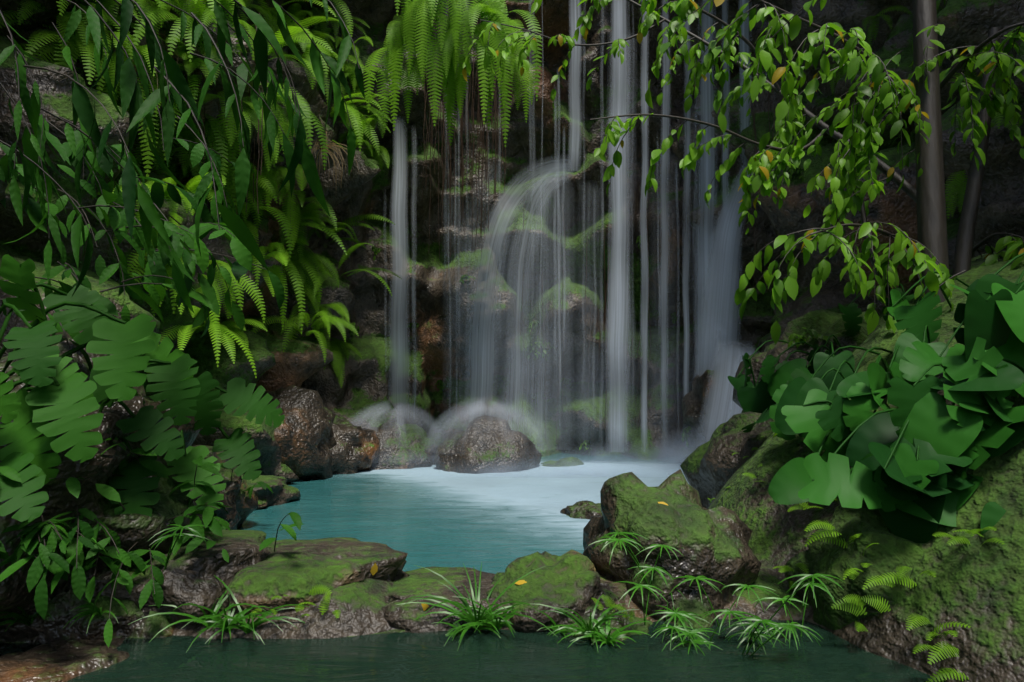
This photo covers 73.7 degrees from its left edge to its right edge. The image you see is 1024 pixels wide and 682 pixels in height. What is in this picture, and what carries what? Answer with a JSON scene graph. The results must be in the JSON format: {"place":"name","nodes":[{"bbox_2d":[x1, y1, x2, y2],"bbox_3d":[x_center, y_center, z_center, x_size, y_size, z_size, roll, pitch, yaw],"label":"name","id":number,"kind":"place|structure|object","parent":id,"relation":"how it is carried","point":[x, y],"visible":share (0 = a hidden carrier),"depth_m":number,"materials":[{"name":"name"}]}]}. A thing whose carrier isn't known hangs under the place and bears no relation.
{"place":"outdoors","nodes":[
{"label":"outdoors","id":0,"kind":"place"},
{"bbox_2d":[116,248,1023,681],"bbox_3d":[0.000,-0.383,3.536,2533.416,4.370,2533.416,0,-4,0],"label":"terrain","id":1,"kind":"structure","parent":0,"point":[976,582],"depth_m":2.15,"materials":[{"name":"green stone"}]},
{"bbox_2d":[0,638,129,681],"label":"rock","id":2,"kind":"object","parent":1,"relation":"on","point":[64,660],"visible":0.7,"depth_m":1.97,"materials":[{"name":"brown stone"}]},
{"bbox_2d":[9,586,175,642],"bbox_3d":[-1.382,0.987,2.382,0.651,0.445,0.500,0,-4,0],"label":"rock row","id":3,"kind":"object","parent":1,"relation":"on","point":[61,605],"visible":0.16,"depth_m":2.19,"materials":[{"name":"grey stone"}]},
{"bbox_2d":[0,331,200,642],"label":"rock","id":4,"kind":"object","parent":1,"relation":"on","point":[131,529],"visible":0.25,"depth_m":2.25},
{"bbox_2d":[86,510,204,596],"bbox_3d":[-1.683,0.925,2.689,1.022,0.718,1.162,-1,-4,12],"label":"rock","id":5,"kind":"object","parent":1,"relation":"on","point":[103,577],"depth_m":2.26,"materials":[{"name":"stone"}]},
{"bbox_2d":[0,0,364,647],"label":"broadleaf plants","id":6,"kind":"object","parent":1,"relation":"on","point":[127,344],"visible":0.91,"depth_m":2.28,"materials":[{"name":"green plant"}]},
{"bbox_2d":[103,530,279,625],"bbox_3d":[-1.194,0.997,2.560,0.742,0.515,0.730,0,-4,0],"label":"rock row","id":7,"kind":"object","parent":1,"relation":"on","point":[189,577],"visible":0.27,"depth_m":2.31,"materials":[{"name":"grey stone"}]},
{"bbox_2d":[189,445,257,529],"bbox_3d":[-2.038,0.929,3.808,1.158,0.820,1.187,0,-4,0],"label":"rock","id":8,"kind":"object","parent":1,"relation":"on","point":[240,502],"visible":0.14,"depth_m":3.73,"materials":[{"name":"grey stone"}]},
{"bbox_2d":[241,474,300,508],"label":"rock","id":9,"kind":"object","parent":1,"relation":"on","point":[283,492],"visible":0.21,"depth_m":4.79,"materials":[{"name":"green stone"}]},
{"bbox_2d":[260,385,336,481],"bbox_3d":[-2.171,0.941,6.338,1.124,1.065,1.088,-3,-5,36],"label":"rock","id":10,"kind":"object","parent":1,"relation":"on","point":[307,444],"visible":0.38,"depth_m":6.06,"materials":[{"name":"brown stone"}]},
{"bbox_2d":[214,537,409,615],"bbox_3d":[-0.830,1.020,2.610,0.914,0.454,0.734,0,-4,0],"label":"rock row","id":11,"kind":"object","parent":1,"relation":"on","point":[296,571],"visible":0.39,"depth_m":2.41,"materials":[{"name":"green stone"}]},
{"bbox_2d":[95,28,667,610],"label":"dry leaves","id":12,"kind":"object","parent":1,"relation":"on","point":[279,238],"visible":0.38,"depth_m":6.51,"materials":[{"name":"yellow plant"}]},
{"bbox_2d":[0,508,843,655],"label":"sedge tufts","id":13,"kind":"object","parent":1,"relation":"on","point":[473,619],"visible":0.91,"depth_m":2.20,"materials":[{"name":"green plant"}]},
{"bbox_2d":[384,567,502,632],"bbox_3d":[-0.244,1.044,2.561,0.620,0.292,0.636,0,-4,0],"label":"rock row","id":14,"kind":"object","parent":1,"relation":"on","point":[420,581],"visible":0.32,"depth_m":2.40,"materials":[{"name":"green stone"}]},
{"bbox_2d":[348,629,406,636],"bbox_3d":[-0.451,1.063,2.399,0.647,0.192,0.401,0,-4,0],"label":"rock row","id":15,"kind":"object","parent":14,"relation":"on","point":[394,631],"visible":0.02,"depth_m":2.26,"materials":[{"name":"stone"}]},
{"bbox_2d":[0,452,945,681],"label":"water pool","id":16,"kind":"structure","parent":1,"relation":"in","point":[434,516],"depth_m":2.19,"materials":[{"name":"teal liquid"}]},
{"bbox_2d":[330,415,379,473],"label":"boulder","id":17,"kind":"object","parent":16,"relation":"in","point":[354,449],"visible":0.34,"depth_m":6.62,"materials":[{"name":"brown stone"}]},
{"bbox_2d":[367,423,438,469],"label":"boulder","id":18,"kind":"object","parent":16,"relation":"in","point":[407,446],"visible":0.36,"depth_m":7.12,"materials":[{"name":"grey stone"}]},
{"bbox_2d":[434,415,541,473],"bbox_3d":[-0.240,1.323,7.087,1.116,1.098,1.163,0,-4,0],"label":"boulder","id":19,"kind":"object","parent":16,"relation":"in","point":[484,444],"visible":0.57,"depth_m":6.78,"materials":[{"name":"grey stone"}]},
{"bbox_2d":[541,457,583,466],"bbox_3d":[0.550,1.492,7.319,0.889,0.490,0.755,0,-4,0],"label":"rock base","id":20,"kind":"object","parent":16,"relation":"in","point":[568,461],"visible":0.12,"depth_m":7.23,"materials":[{"name":"stone"}]},
{"bbox_2d":[560,500,601,518],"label":"rock","id":21,"kind":"object","parent":16,"relation":"in","point":[585,509],"visible":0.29,"depth_m":4.32,"materials":[{"name":"green stone"}]},
{"bbox_2d":[682,363,720,447],"bbox_3d":[2.296,0.769,7.203,1.101,1.257,1.053,1,-4,-20],"label":"rock base","id":22,"kind":"object","parent":16,"relation":"in","point":[697,400],"visible":0.24,"depth_m":7.01,"materials":[{"name":"stone"}]},
{"bbox_2d":[0,0,1023,620],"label":"tree","id":23,"kind":"object","parent":1,"relation":"on","point":[857,160],"depth_m":3.49,"materials":[{"name":"green plant"}]},
{"bbox_2d":[0,0,1023,482],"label":"rock cliff","id":24,"kind":"structure","parent":1,"relation":"on","point":[448,310],"depth_m":8.27,"materials":[{"name":"brown stone"}]},
{"bbox_2d":[0,0,1023,681],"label":"ferns","id":25,"kind":"object","parent":24,"relation":"attached to","point":[450,64],"visible":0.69,"depth_m":6.05,"materials":[{"name":"green plant"}]},
{"bbox_2d":[197,0,830,447],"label":"hanging roots","id":26,"kind":"object","parent":24,"relation":"hanging from","point":[483,154],"visible":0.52,"depth_m":7.70,"materials":[{"name":"green plant"}]},
{"bbox_2d":[393,0,751,445],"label":"waterfall veils","id":27,"kind":"object","parent":24,"relation":"attached to","point":[717,270],"visible":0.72,"depth_m":7.60,"materials":[{"name":"liquid"}]},
{"bbox_2d":[486,549,619,632],"bbox_3d":[0.152,1.001,2.506,0.520,0.439,0.545,0,-4,0],"label":"rock row","id":28,"kind":"object","parent":1,"relation":"on","point":[570,579],"visible":0.51,"depth_m":2.37,"materials":[{"name":"green stone"}]},
{"bbox_2d":[571,601,652,643],"bbox_3d":[0.329,1.032,2.330,0.366,0.273,0.363,1,-4,-16],"label":"rock row","id":29,"kind":"object","parent":1,"relation":"on","point":[641,627],"visible":0.2,"depth_m":2.27,"materials":[{"name":"brown stone"}]},
{"bbox_2d":[583,469,760,628],"bbox_3d":[0.589,0.880,2.640,0.674,0.752,0.686,0,-4,0],"label":"boulder","id":30,"kind":"object","parent":1,"relation":"on","point":[713,543],"visible":0.6,"depth_m":2.45,"materials":[{"name":"green stone"}]},
{"bbox_2d":[680,411,774,508],"bbox_3d":[1.591,0.853,3.775,1.169,1.107,1.194,0,-4,0],"label":"mossy rock","id":31,"kind":"object","parent":1,"relation":"on","point":[712,466],"visible":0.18,"depth_m":3.72,"materials":[{"name":"grey stone"}]},
{"bbox_2d":[732,309,868,412],"bbox_3d":[2.095,0.342,4.509,1.194,1.111,1.226,0,-4,0],"label":"mossy rock","id":32,"kind":"object","parent":1,"relation":"on","point":[825,322],"visible":0.13,"depth_m":4.39,"materials":[{"name":"green stone"}]},
{"bbox_2d":[784,500,922,629],"bbox_3d":[1.272,0.888,2.346,0.541,0.655,0.594,0,-4,0],"label":"rock","id":33,"kind":"object","parent":1,"relation":"on","point":[889,552],"visible":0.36,"depth_m":2.24,"materials":[{"name":"green stone"}]},
{"bbox_2d":[728,252,1023,542],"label":"monstera plants","id":34,"kind":"object","parent":1,"relation":"on","point":[917,454],"visible":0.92,"depth_m":2.27,"materials":[{"name":"green plant"}]}
]}

